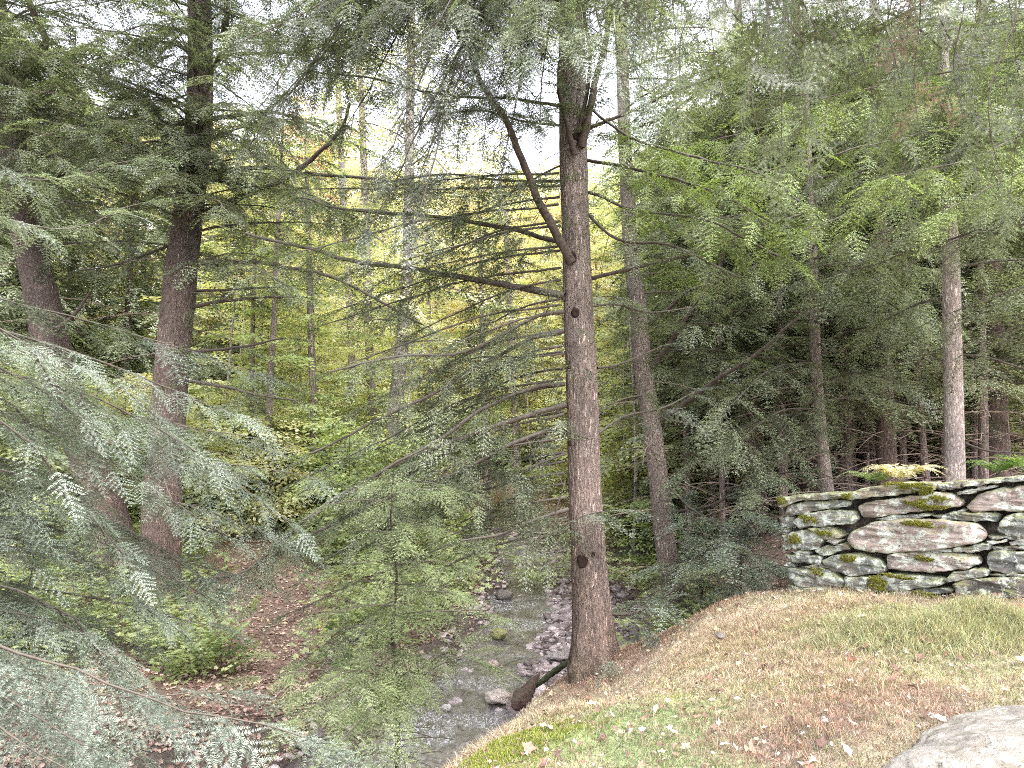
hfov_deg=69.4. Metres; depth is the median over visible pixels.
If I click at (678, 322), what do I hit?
hemlock tree
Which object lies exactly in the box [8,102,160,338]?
maple tree
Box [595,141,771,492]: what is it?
hemlock tree
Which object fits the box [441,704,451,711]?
rock
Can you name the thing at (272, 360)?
sapling tree
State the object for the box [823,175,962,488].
hemlock tree
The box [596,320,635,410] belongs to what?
sapling tree
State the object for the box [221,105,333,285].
maple tree
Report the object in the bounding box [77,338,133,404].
leafy sapling
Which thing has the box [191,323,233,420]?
sapling tree
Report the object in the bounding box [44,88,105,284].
maple tree
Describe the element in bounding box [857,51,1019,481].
hemlock tree
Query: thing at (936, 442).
hemlock tree
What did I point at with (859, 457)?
hemlock tree
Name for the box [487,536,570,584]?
leafy shrub
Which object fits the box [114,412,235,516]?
leafy sapling
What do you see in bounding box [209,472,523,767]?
young spruce
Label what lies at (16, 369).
leafy sapling
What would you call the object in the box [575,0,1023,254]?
hemlock tree
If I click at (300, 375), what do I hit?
sapling tree
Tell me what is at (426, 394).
leafy sapling
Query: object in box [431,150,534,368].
maple tree
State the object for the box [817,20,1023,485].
hemlock tree
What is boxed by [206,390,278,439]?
leafy sapling
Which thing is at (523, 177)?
maple tree
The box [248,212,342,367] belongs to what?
hemlock tree
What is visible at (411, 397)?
sapling tree
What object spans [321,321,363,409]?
sapling tree
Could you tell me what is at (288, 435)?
leafy sapling
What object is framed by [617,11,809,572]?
hemlock tree
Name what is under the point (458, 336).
sapling tree
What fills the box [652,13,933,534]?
hemlock tree
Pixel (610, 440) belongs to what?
leafy sapling
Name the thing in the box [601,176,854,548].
hemlock tree
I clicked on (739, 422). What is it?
hemlock tree
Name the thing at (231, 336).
sapling tree
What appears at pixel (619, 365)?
sapling tree
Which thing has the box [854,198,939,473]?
hemlock tree
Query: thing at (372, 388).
sapling tree
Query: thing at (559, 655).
rock
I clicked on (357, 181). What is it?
maple tree
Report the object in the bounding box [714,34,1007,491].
hemlock tree
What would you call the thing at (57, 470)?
leafy sapling
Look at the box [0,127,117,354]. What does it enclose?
maple tree
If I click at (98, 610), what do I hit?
leafy shrub
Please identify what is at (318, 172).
maple tree
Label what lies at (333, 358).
sapling tree
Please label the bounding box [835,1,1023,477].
hemlock tree
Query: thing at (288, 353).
sapling tree
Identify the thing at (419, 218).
maple tree
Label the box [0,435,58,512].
leafy sapling
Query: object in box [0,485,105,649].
leafy shrub
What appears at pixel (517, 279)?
maple tree
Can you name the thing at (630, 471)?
leafy sapling
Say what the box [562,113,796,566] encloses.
hemlock tree
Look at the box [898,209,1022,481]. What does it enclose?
hemlock tree
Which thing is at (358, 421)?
young hemlock
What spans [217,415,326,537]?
leafy sapling
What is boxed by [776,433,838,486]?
young hemlock
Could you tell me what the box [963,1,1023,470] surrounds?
hemlock tree
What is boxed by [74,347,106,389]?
leafy sapling
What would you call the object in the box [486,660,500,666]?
rock
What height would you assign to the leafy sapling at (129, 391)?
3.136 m
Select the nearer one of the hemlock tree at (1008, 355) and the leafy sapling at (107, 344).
the hemlock tree at (1008, 355)
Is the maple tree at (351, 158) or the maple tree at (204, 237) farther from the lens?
the maple tree at (351, 158)
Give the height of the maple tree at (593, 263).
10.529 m
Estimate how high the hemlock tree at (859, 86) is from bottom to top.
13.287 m
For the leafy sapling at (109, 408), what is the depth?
17.82 m
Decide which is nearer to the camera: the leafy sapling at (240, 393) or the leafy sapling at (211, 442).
the leafy sapling at (211, 442)
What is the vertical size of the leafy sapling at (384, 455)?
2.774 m
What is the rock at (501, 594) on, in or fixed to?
in the water
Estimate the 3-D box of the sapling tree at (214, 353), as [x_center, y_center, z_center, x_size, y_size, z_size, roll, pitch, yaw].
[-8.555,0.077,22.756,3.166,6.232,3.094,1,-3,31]
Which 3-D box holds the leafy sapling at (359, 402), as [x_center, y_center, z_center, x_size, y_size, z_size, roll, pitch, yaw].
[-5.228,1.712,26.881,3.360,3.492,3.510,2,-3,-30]
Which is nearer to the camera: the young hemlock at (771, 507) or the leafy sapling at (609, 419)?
the young hemlock at (771, 507)
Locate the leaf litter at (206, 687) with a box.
[0,439,799,767]
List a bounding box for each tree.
[0,0,236,594]
[0,0,451,610]
[0,12,90,368]
[0,33,192,381]
[0,73,133,374]
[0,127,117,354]
[0,154,372,767]
[1,88,226,407]
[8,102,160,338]
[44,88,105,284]
[57,102,211,371]
[60,116,184,318]
[90,134,241,375]
[96,120,253,341]
[126,192,315,512]
[136,0,843,690]
[139,165,300,398]
[149,203,306,416]
[154,106,271,320]
[188,132,329,514]
[188,241,307,434]
[189,228,340,458]
[191,284,288,426]
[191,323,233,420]
[193,146,334,364]
[197,109,367,532]
[206,143,345,389]
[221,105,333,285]
[222,240,376,505]
[229,275,340,483]
[233,289,350,485]
[234,292,341,477]
[240,129,389,528]
[248,196,386,437]
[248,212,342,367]
[249,96,385,351]
[282,286,367,451]
[286,125,396,352]
[288,6,520,475]
[290,26,401,418]
[302,160,420,387]
[303,3,439,436]
[315,150,429,351]
[320,233,464,468]
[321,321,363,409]
[335,244,465,443]
[337,257,476,513]
[339,338,416,425]
[343,320,396,413]
[364,216,510,443]
[375,156,443,325]
[375,179,461,383]
[378,342,440,449]
[385,202,476,479]
[413,154,535,420]
[429,151,500,344]
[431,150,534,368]
[431,181,565,532]
[431,221,560,446]
[436,279,528,458]
[453,190,565,523]
[465,184,561,432]
[477,163,555,317]
[487,159,560,334]
[489,297,565,476]
[500,181,596,377]
[504,210,628,461]
[518,146,621,315]
[524,197,741,581]
[526,350,567,488]
[536,225,637,422]
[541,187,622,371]
[543,174,636,341]
[552,250,678,545]
[558,0,879,633]
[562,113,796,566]
[562,353,621,459]
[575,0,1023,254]
[588,126,663,285]
[588,156,660,364]
[591,0,937,543]
[591,206,695,455]
[593,197,666,375]
[594,162,678,417]
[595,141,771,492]
[595,322,670,521]
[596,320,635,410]
[597,117,760,542]
[599,330,638,455]
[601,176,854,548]
[602,97,733,417]
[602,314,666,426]
[608,134,831,515]
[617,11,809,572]
[624,5,991,493]
[631,8,993,525]
[643,0,1023,401]
[647,210,739,497]
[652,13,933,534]
[656,171,796,504]
[662,157,788,536]
[667,82,915,496]
[669,164,830,529]
[713,0,1023,492]
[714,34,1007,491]
[717,197,829,495]
[741,0,1023,481]
[754,158,854,501]
[755,157,875,493]
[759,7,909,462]
[759,31,932,490]
[770,175,831,495]
[773,116,975,487]
[787,18,1012,482]
[813,152,915,490]
[813,176,875,479]
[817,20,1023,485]
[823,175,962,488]
[826,51,1023,482]
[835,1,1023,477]
[854,55,1019,476]
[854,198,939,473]
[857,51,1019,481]
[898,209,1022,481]
[900,0,1022,478]
[903,19,1023,475]
[911,26,1023,476]
[912,256,1023,469]
[914,42,1023,456]
[915,269,965,473]
[935,220,1023,470]
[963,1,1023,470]
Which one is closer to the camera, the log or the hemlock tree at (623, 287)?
the log
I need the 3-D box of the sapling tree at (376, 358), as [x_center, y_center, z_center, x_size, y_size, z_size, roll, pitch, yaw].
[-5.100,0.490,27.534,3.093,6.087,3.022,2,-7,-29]
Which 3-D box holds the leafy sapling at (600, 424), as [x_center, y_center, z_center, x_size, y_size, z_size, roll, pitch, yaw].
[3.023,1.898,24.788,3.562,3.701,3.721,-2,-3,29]
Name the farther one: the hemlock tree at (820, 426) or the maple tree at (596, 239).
the maple tree at (596, 239)
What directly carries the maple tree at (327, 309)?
on the ground at (168, 756)
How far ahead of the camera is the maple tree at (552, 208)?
40.21 m
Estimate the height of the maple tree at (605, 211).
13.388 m
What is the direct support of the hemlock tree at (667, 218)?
on the ground at (168, 756)
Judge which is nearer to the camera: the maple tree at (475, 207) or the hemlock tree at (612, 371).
the hemlock tree at (612, 371)
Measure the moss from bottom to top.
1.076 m
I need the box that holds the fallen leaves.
[447,587,1023,767]
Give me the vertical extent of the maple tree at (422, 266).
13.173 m
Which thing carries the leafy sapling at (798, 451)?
on the ground at (168, 756)
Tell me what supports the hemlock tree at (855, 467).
on the ground at (168, 756)
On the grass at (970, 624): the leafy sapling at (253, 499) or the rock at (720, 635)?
the rock at (720, 635)
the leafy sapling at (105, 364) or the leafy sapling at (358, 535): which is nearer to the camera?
the leafy sapling at (358, 535)
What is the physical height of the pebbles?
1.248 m
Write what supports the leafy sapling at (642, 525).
on the ground at (168, 756)
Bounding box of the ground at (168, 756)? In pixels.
[0,312,1023,767]
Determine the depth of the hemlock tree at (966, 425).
17.86 m
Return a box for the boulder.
[880,705,1023,767]
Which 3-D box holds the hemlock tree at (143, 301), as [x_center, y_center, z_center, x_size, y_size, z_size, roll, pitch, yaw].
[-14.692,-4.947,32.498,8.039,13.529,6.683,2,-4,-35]
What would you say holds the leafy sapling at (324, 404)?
on the ground at (168, 756)
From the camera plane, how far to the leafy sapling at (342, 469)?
17.87 m
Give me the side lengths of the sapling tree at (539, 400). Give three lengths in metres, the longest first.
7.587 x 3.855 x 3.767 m
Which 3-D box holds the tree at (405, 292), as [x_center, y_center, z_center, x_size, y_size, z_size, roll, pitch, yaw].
[-2.581,-5.252,19.479,6.107,18.339,6.267,0,-3,0]
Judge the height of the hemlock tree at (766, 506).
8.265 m
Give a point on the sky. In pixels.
(527, 149)
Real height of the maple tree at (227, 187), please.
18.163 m
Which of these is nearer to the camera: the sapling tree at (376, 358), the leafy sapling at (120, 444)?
the leafy sapling at (120, 444)
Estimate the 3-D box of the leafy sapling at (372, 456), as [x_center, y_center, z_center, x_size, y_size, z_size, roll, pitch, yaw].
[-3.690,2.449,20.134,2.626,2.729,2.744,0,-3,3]
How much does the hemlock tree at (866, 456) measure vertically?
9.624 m
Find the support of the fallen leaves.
on the ground at (168, 756)
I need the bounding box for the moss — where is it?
[455,707,650,767]
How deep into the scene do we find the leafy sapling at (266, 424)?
17.17 m
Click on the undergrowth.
(359, 613)
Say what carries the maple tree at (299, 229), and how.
on the ground at (168, 756)
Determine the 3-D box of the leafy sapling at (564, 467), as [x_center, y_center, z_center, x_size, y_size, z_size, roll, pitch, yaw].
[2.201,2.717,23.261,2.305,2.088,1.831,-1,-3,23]
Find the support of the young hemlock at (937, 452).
on the ground at (168, 756)
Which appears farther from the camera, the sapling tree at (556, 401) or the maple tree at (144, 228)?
the maple tree at (144, 228)
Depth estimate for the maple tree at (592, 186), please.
50.41 m
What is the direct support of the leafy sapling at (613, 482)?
on the ground at (168, 756)
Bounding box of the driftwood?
[511,673,539,710]
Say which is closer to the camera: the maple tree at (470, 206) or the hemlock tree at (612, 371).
the hemlock tree at (612, 371)
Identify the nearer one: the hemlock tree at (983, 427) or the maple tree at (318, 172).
the hemlock tree at (983, 427)
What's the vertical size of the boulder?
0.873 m
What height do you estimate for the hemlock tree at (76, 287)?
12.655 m
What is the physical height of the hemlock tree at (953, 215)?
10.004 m
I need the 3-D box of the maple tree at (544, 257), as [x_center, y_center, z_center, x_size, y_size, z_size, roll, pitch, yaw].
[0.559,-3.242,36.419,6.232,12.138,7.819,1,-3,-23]
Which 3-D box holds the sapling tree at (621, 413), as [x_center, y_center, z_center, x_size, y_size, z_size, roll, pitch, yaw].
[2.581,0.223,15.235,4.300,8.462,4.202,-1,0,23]
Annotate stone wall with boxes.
[777,475,1023,598]
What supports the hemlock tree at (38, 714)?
on the ground at (168, 756)
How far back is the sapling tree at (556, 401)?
24.07 m
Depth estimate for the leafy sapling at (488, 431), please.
30.16 m
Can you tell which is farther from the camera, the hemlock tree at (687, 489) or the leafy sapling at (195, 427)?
the leafy sapling at (195, 427)
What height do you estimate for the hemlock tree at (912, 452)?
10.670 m
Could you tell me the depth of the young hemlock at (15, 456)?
13.98 m
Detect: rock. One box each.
[105,647,119,654]
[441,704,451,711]
[484,688,512,703]
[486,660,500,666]
[489,627,507,639]
[494,589,513,599]
[523,658,540,665]
[547,651,568,660]
[714,632,724,639]
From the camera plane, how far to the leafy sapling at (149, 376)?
19.73 m
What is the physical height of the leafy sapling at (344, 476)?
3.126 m
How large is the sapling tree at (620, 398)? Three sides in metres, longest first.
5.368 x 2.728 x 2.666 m
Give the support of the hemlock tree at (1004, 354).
on the ground at (168, 756)
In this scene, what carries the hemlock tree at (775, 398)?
on the ground at (168, 756)
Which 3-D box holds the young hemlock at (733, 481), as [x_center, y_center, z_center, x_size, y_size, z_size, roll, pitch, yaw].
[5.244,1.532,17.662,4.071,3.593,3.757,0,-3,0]
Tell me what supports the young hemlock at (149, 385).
on the ground at (168, 756)
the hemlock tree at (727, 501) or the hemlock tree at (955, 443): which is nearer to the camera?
the hemlock tree at (955, 443)
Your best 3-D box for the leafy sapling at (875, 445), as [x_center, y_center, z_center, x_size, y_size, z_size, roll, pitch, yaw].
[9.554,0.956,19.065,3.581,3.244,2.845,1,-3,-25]
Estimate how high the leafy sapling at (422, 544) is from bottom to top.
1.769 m
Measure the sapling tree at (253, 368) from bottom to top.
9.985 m
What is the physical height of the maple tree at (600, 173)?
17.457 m
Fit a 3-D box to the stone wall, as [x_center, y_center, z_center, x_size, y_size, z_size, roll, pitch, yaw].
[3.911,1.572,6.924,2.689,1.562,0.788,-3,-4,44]
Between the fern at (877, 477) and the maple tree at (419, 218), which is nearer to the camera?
the fern at (877, 477)
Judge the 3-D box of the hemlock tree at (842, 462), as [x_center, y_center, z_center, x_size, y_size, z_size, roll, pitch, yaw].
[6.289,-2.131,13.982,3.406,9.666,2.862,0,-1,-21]
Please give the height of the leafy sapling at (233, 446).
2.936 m
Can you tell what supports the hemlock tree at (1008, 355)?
on the ground at (168, 756)
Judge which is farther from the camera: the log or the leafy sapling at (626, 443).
the leafy sapling at (626, 443)
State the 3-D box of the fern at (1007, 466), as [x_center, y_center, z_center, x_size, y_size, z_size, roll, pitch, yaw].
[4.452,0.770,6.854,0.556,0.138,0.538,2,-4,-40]
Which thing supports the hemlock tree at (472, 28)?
on the ground at (168, 756)
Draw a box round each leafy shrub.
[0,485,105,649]
[14,564,128,646]
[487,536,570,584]
[606,545,683,593]
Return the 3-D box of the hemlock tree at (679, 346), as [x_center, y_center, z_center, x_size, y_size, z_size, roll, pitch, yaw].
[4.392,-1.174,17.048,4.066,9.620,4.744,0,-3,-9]
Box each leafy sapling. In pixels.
[0,353,60,452]
[0,366,129,534]
[0,367,61,503]
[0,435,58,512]
[36,433,72,501]
[39,375,149,483]
[45,384,195,516]
[64,382,147,481]
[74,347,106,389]
[77,329,138,377]
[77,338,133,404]
[107,377,151,454]
[109,372,228,482]
[111,418,143,479]
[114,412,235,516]
[123,383,224,486]
[123,404,215,487]
[131,336,154,399]
[137,411,287,539]
[138,620,246,675]
[182,395,330,520]
[182,440,232,522]
[183,429,258,521]
[188,592,262,674]
[189,353,247,418]
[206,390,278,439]
[209,370,289,440]
[209,402,324,524]
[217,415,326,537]
[222,468,287,534]
[237,402,308,468]
[271,412,378,518]
[276,417,432,555]
[284,424,400,532]
[285,382,366,444]
[304,436,454,558]
[321,424,405,501]
[325,448,386,519]
[326,383,403,424]
[326,426,423,521]
[328,473,426,575]
[331,386,384,426]
[332,396,415,477]
[373,485,452,557]
[384,413,475,513]
[404,378,450,429]
[447,408,527,469]
[450,398,525,464]
[501,392,562,468]
[547,439,605,490]
[553,414,612,450]
[557,400,740,547]
[560,387,632,480]
[598,397,626,476]
[600,403,718,547]
[601,421,718,530]
[602,409,643,471]
[602,466,638,531]
[602,469,647,537]
[605,438,719,543]
[608,489,704,580]
[674,431,743,516]
[763,399,856,489]
[837,415,934,471]
[873,400,1015,459]
[913,376,1023,472]
[943,353,1023,455]
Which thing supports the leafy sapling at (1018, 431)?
on the ground at (168, 756)
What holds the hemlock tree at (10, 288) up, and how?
on the ground at (168, 756)
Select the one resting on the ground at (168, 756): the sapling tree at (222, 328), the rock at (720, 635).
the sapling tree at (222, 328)
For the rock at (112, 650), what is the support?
on the ground at (168, 756)
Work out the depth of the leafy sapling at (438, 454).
19.57 m
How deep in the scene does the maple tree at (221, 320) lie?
29.99 m
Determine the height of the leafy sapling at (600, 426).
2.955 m
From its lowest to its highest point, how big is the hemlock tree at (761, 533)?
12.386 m
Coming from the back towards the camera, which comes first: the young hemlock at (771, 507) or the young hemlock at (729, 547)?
the young hemlock at (771, 507)
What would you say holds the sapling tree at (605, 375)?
on the ground at (168, 756)
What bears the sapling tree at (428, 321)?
on the ground at (168, 756)
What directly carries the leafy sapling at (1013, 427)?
on the ground at (168, 756)
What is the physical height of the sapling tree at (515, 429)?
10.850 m
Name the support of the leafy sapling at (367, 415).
on the ground at (168, 756)
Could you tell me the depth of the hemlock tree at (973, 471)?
14.91 m
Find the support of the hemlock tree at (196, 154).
on the ground at (168, 756)
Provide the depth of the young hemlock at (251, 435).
17.66 m
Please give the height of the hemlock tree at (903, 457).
9.977 m
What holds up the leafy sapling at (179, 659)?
on the ground at (168, 756)
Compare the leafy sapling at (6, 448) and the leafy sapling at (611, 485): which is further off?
the leafy sapling at (611, 485)
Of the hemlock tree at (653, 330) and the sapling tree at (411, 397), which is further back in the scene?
the sapling tree at (411, 397)
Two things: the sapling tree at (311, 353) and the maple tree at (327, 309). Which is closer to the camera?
the sapling tree at (311, 353)
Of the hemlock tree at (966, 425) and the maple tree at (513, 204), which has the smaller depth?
the hemlock tree at (966, 425)
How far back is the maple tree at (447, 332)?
32.60 m
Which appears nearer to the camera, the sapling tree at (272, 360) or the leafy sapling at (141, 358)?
the sapling tree at (272, 360)
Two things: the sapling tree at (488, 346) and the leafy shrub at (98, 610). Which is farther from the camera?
the sapling tree at (488, 346)
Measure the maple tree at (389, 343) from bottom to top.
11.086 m
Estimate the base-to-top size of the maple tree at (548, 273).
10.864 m
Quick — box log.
[536,660,566,687]
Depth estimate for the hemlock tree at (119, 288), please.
26.31 m
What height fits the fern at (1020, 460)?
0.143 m
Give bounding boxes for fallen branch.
[756,739,803,763]
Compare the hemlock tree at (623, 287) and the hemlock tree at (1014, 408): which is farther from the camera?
the hemlock tree at (623, 287)
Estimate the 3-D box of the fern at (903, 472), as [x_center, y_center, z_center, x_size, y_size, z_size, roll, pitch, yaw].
[3.829,0.864,7.209,0.965,0.186,0.549,-1,-3,11]
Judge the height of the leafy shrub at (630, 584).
0.973 m
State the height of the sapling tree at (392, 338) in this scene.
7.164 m
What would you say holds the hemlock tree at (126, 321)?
on the ground at (168, 756)
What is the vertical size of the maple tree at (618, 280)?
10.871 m
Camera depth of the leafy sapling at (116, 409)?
18.89 m
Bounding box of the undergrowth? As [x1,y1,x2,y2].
[0,370,740,684]
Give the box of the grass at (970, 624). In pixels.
[443,587,1023,767]
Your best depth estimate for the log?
8.70 m
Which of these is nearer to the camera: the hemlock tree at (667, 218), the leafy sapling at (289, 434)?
the leafy sapling at (289, 434)
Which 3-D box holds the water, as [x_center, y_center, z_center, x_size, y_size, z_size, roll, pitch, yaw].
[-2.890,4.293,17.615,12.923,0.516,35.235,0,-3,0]
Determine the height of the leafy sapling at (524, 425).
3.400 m
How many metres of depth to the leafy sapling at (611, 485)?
18.33 m
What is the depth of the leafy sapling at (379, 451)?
18.55 m
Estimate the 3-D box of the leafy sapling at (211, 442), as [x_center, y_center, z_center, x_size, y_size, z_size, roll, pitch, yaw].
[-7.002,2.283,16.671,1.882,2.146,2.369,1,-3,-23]
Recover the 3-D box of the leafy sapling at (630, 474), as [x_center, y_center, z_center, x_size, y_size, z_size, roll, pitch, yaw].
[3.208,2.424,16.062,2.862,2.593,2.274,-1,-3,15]
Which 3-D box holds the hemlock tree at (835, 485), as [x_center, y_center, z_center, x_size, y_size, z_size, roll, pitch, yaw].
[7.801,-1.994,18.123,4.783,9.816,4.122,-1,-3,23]
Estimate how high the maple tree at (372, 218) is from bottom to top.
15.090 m
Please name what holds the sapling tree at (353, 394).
on the ground at (168, 756)
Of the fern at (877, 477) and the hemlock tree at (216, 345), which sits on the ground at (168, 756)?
the hemlock tree at (216, 345)
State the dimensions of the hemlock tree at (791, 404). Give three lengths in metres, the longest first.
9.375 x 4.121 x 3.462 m
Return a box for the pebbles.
[222,510,663,767]
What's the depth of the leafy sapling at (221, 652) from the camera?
9.17 m
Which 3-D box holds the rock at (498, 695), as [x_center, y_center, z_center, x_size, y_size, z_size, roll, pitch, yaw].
[-0.187,3.970,9.390,0.335,0.159,0.298,-2,-3,29]
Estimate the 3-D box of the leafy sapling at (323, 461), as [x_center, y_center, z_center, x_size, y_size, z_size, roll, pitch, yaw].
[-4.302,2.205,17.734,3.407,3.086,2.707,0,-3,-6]
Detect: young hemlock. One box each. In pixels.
[0,386,67,513]
[31,372,125,446]
[119,377,202,420]
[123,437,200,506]
[182,411,292,518]
[299,413,367,502]
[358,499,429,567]
[604,472,704,569]
[612,554,772,626]
[616,467,717,565]
[620,507,795,605]
[624,468,744,553]
[660,387,798,510]
[729,455,799,511]
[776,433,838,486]
[913,405,969,472]
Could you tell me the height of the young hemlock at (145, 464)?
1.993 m
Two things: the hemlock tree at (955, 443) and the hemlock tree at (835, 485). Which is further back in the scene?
the hemlock tree at (835, 485)
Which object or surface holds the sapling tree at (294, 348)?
on the ground at (168, 756)
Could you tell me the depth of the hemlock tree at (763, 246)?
19.19 m
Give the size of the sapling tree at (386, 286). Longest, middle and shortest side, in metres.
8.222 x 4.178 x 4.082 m
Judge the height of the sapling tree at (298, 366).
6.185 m
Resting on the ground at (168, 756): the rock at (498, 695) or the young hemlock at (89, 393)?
the young hemlock at (89, 393)
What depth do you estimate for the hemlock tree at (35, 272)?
12.18 m
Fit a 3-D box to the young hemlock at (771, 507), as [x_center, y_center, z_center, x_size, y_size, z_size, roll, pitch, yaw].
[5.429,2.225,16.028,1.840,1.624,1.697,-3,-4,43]
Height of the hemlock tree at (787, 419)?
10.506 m
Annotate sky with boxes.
[0,0,1023,318]
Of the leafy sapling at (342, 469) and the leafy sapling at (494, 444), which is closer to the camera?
the leafy sapling at (342, 469)
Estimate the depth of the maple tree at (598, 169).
60.26 m
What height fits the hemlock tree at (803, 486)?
12.439 m
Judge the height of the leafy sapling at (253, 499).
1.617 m
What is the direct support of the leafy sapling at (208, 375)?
on the ground at (168, 756)
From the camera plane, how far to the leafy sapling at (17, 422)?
15.85 m
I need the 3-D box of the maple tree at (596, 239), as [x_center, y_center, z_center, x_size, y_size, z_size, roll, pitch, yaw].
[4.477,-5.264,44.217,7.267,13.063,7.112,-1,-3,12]
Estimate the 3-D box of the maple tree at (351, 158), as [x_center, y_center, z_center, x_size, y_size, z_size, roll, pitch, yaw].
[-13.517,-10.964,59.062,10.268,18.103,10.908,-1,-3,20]
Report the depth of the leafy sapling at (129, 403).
16.06 m
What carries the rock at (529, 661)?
on the pebbles
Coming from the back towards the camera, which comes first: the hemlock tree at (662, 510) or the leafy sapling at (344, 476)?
the leafy sapling at (344, 476)
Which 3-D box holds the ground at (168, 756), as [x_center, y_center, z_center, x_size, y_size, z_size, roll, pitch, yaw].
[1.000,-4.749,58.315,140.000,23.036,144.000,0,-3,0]
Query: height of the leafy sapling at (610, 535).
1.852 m
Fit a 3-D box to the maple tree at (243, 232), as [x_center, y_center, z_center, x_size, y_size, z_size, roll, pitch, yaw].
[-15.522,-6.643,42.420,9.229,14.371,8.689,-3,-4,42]
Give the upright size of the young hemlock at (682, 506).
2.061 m
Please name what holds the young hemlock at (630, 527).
on the ground at (168, 756)
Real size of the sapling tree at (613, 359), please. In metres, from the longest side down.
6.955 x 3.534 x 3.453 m
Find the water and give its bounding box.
[280,518,662,767]
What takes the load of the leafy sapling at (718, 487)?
on the ground at (168, 756)
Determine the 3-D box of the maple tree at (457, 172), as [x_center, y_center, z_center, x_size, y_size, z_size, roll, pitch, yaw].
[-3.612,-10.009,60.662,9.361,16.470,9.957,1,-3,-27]
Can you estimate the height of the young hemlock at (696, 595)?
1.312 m
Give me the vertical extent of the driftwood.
0.302 m
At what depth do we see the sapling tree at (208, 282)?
20.33 m
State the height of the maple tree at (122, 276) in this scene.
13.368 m
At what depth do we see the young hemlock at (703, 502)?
15.01 m
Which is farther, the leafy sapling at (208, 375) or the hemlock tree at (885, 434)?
the leafy sapling at (208, 375)
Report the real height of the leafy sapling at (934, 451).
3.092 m
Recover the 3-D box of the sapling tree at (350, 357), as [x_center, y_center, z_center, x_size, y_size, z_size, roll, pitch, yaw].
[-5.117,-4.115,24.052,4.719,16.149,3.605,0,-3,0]
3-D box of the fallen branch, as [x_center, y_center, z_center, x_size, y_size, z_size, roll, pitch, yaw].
[1.380,1.757,3.612,0.554,0.056,0.026,2,-3,-31]
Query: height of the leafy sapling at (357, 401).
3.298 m
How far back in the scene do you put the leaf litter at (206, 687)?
9.21 m
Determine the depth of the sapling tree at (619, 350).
21.90 m
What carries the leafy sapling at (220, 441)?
on the ground at (168, 756)
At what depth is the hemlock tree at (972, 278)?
13.90 m
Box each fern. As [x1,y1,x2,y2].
[835,470,910,484]
[854,463,955,481]
[955,459,1023,474]
[983,455,1023,467]
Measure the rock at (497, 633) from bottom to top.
0.188 m

